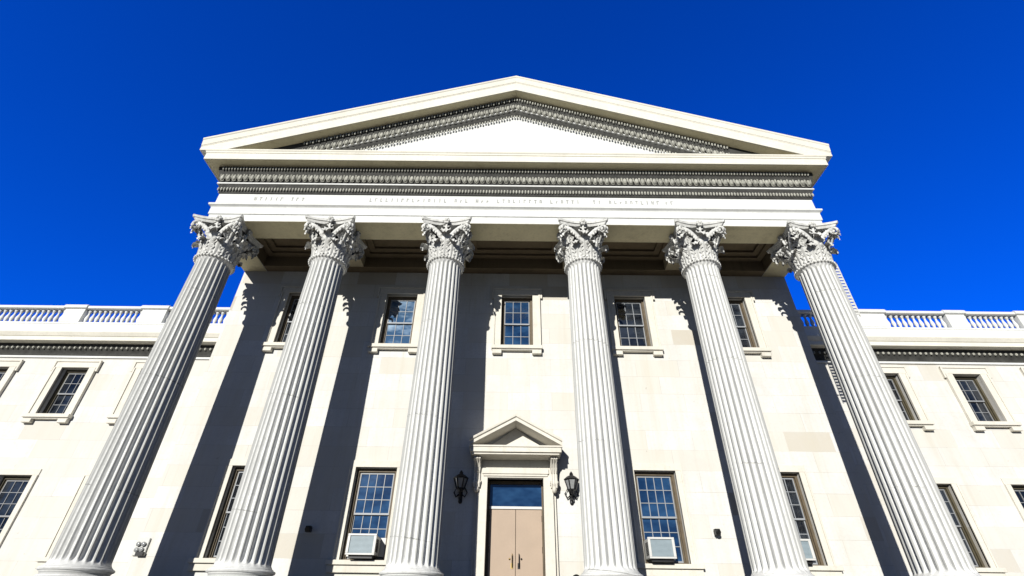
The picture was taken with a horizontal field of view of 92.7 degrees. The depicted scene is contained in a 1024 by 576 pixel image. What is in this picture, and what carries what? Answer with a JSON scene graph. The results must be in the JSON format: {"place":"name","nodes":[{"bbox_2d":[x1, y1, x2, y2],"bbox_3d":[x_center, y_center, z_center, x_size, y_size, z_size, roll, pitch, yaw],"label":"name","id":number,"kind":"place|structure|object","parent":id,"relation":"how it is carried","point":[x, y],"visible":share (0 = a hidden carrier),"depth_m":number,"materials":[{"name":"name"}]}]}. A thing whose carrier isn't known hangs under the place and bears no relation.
{"place":"outdoors","nodes":[
{"label":"outdoors","id":0,"kind":"place"},
{"bbox_2d":[0,0,1023,327],"label":"sky","id":1,"kind":"structure","parent":0,"point":[108,108],"materials":[{"name":"blue"}]},
{"label":"ground","id":2,"kind":"structure","parent":0,"visible":0},
{"bbox_2d":[0,76,1023,575],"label":"classical building","id":3,"kind":"structure","parent":2,"relation":"on","point":[516,300],"depth_m":16.02,"materials":[{"name":"stone"}]},
{"bbox_2d":[0,359,23,395],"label":"window","id":4,"kind":"structure","parent":3,"relation":"in","point":[13,365],"depth_m":18.33,"materials":[{"name":"stone"}]},
{"bbox_2d":[0,468,41,546],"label":"window","id":5,"kind":"structure","parent":3,"relation":"in","point":[14,490],"depth_m":16.03,"materials":[{"name":"stone"}]},
{"bbox_2d":[20,360,102,423],"bbox_3d":[-16.388,3.806,17.900,1.740,2.422,0.500,1,-35,0],"label":"window","id":6,"kind":"structure","parent":3,"relation":"in","point":[61,407],"depth_m":17.96,"materials":[{"name":"stone"}]},
{"bbox_2d":[35,469,91,568],"bbox_3d":[-13.433,7.293,15.520,1.700,2.880,0.470,1,-35,0],"label":"window","id":7,"kind":"structure","parent":3,"relation":"in","point":[40,561],"depth_m":15.35,"materials":[{"name":"stone"}]},
{"bbox_2d":[106,361,145,423],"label":"window","id":8,"kind":"structure","parent":3,"relation":"in","point":[137,367],"depth_m":17.74,"materials":[{"name":"stone"}]},
{"bbox_2d":[132,538,150,555],"bbox_3d":[-10.216,7.118,13.432,0.340,0.440,0.130,1,-35,0],"label":"security light","id":9,"kind":"object","parent":3,"relation":"attached to","point":[141,546],"visible":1,"depth_m":13.41,"materials":[{"name":"white plastic"}]},
{"bbox_2d":[187,459,246,570],"bbox_3d":[-7.807,6.461,14.055,1.860,2.960,0.470,1,-35,0],"label":"window","id":10,"kind":"structure","parent":3,"relation":"in","point":[199,563],"depth_m":14.00,"materials":[{"name":"stone"}]},
{"bbox_2d":[262,285,302,351],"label":"window","id":11,"kind":"structure","parent":3,"relation":"in","point":[269,344],"depth_m":17.76,"materials":[{"name":"stone"}]},
{"bbox_2d":[305,526,311,531],"bbox_3d":[-5.681,6.736,13.633,0.150,0.157,0.267,1,-35,0],"label":"floodlight","id":12,"kind":"object","parent":3,"relation":"attached to","point":[308,528],"visible":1,"depth_m":13.54,"materials":[{"name":"black metal"}]},
{"bbox_2d":[325,460,400,572],"bbox_3d":[-4.088,6.501,14.045,1.860,2.960,0.470,1,-35,0],"label":"window","id":13,"kind":"structure","parent":3,"relation":"in","point":[374,494],"depth_m":14.21,"materials":[{"name":"stone"}]},
{"bbox_2d":[345,533,385,559],"bbox_3d":[-4.076,7.144,13.448,1.060,0.585,0.720,1,-35,0],"label":"air conditioner","id":14,"kind":"object","parent":3,"relation":"attached to","point":[361,546],"visible":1,"depth_m":13.21,"materials":[{"name":"white plastic"}]},
{"bbox_2d":[367,286,425,353],"bbox_3d":[-4.100,1.170,17.714,1.860,2.762,0.500,1,-35,0],"label":"window","id":15,"kind":"structure","parent":3,"relation":"in","point":[403,316],"depth_m":17.82,"materials":[{"name":"stone"}]},
{"bbox_2d":[453,470,468,503],"bbox_3d":[-1.499,5.775,14.213,0.464,0.880,0.440,1,-35,0],"label":"wall lantern","id":16,"kind":"object","parent":3,"relation":"attached to","point":[460,480],"depth_m":14.17,"materials":[{"name":"black metal"}]},
{"bbox_2d":[485,481,544,575],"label":"door","id":17,"kind":"structure","parent":3,"relation":"in","point":[504,497],"depth_m":13.98,"materials":[{"name":"brown paint"}]},
{"bbox_2d":[491,288,541,354],"bbox_3d":[0.180,1.217,17.702,1.860,2.762,0.500,1,-35,0],"label":"window","id":18,"kind":"structure","parent":3,"relation":"in","point":[515,330],"depth_m":17.82,"materials":[{"name":"stone"}]},
{"bbox_2d":[564,472,578,504],"bbox_3d":[1.741,5.810,14.204,0.464,0.880,0.440,1,-35,0],"label":"wall lantern","id":19,"kind":"object","parent":3,"relation":"attached to","point":[571,480],"depth_m":14.16,"materials":[{"name":"black metal"}]},
{"bbox_2d":[604,289,663,356],"bbox_3d":[4.360,1.262,17.690,1.860,2.762,0.500,1,-35,0],"label":"window","id":20,"kind":"structure","parent":3,"relation":"in","point":[629,333],"depth_m":17.80,"materials":[{"name":"stone"}]},
{"bbox_2d":[644,537,676,562],"bbox_3d":[4.043,7.232,13.426,1.000,0.585,0.720,1,-35,0],"label":"air conditioner","id":21,"kind":"object","parent":3,"relation":"attached to","point":[660,549],"visible":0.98,"depth_m":13.17,"materials":[{"name":"white plastic"}]},
{"bbox_2d":[626,463,704,575],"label":"window","id":22,"kind":"structure","parent":3,"relation":"in","point":[653,495],"depth_m":14.16,"materials":[{"name":"stone"}]},
{"bbox_2d":[713,529,720,534],"bbox_3d":[5.729,6.818,13.630,0.150,0.157,0.267,1,-35,0],"label":"floodlight","id":23,"kind":"object","parent":3,"relation":"attached to","point":[717,531],"visible":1,"depth_m":13.54,"materials":[{"name":"black metal"}]},
{"bbox_2d":[725,290,771,357],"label":"window","id":24,"kind":"structure","parent":3,"relation":"in","point":[737,308],"depth_m":17.77,"materials":[{"name":"stone"}]},
{"bbox_2d":[800,539,815,564],"bbox_3d":[7.763,7.272,13.415,0.980,0.585,0.720,1,-35,0],"label":"air conditioner","id":25,"kind":"object","parent":3,"relation":"attached to","point":[808,551],"visible":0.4,"depth_m":13.14,"materials":[{"name":"white plastic"}]},
{"bbox_2d":[778,465,843,575],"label":"window","id":26,"kind":"structure","parent":3,"relation":"in","point":[793,491],"depth_m":14.09,"materials":[{"name":"stone"}]},
{"bbox_2d":[835,262,860,315],"bbox_3d":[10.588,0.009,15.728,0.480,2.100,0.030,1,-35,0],"label":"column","id":27,"kind":"structure","parent":3,"relation":"attached to","point":[839,274],"depth_m":15.71,"materials":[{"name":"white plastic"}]},
{"bbox_2d":[880,365,934,430],"bbox_3d":[13.731,3.961,17.570,1.740,2.422,0.500,1,-35,0],"label":"window","id":28,"kind":"structure","parent":3,"relation":"in","point":[923,421],"depth_m":17.59,"materials":[{"name":"stone"}]},
{"bbox_2d":[933,477,1006,575],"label":"window","id":29,"kind":"structure","parent":3,"relation":"in","point":[994,570],"depth_m":15.19,"materials":[{"name":"stone"}]},
{"bbox_2d":[938,366,1022,431],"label":"window","id":30,"kind":"structure","parent":3,"relation":"in","point":[980,414],"depth_m":17.61,"materials":[{"name":"stone"}]},
{"bbox_2d":[1000,478,1023,521],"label":"window","id":31,"kind":"structure","parent":3,"relation":"in","point":[1016,493],"depth_m":15.82,"materials":[{"name":"stone"}]},
{"bbox_2d":[1019,367,1023,376],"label":"window","id":32,"kind":"structure","parent":3,"relation":"in","point":[1021,369],"depth_m":18.07,"materials":[{"name":"stone"}]}
]}

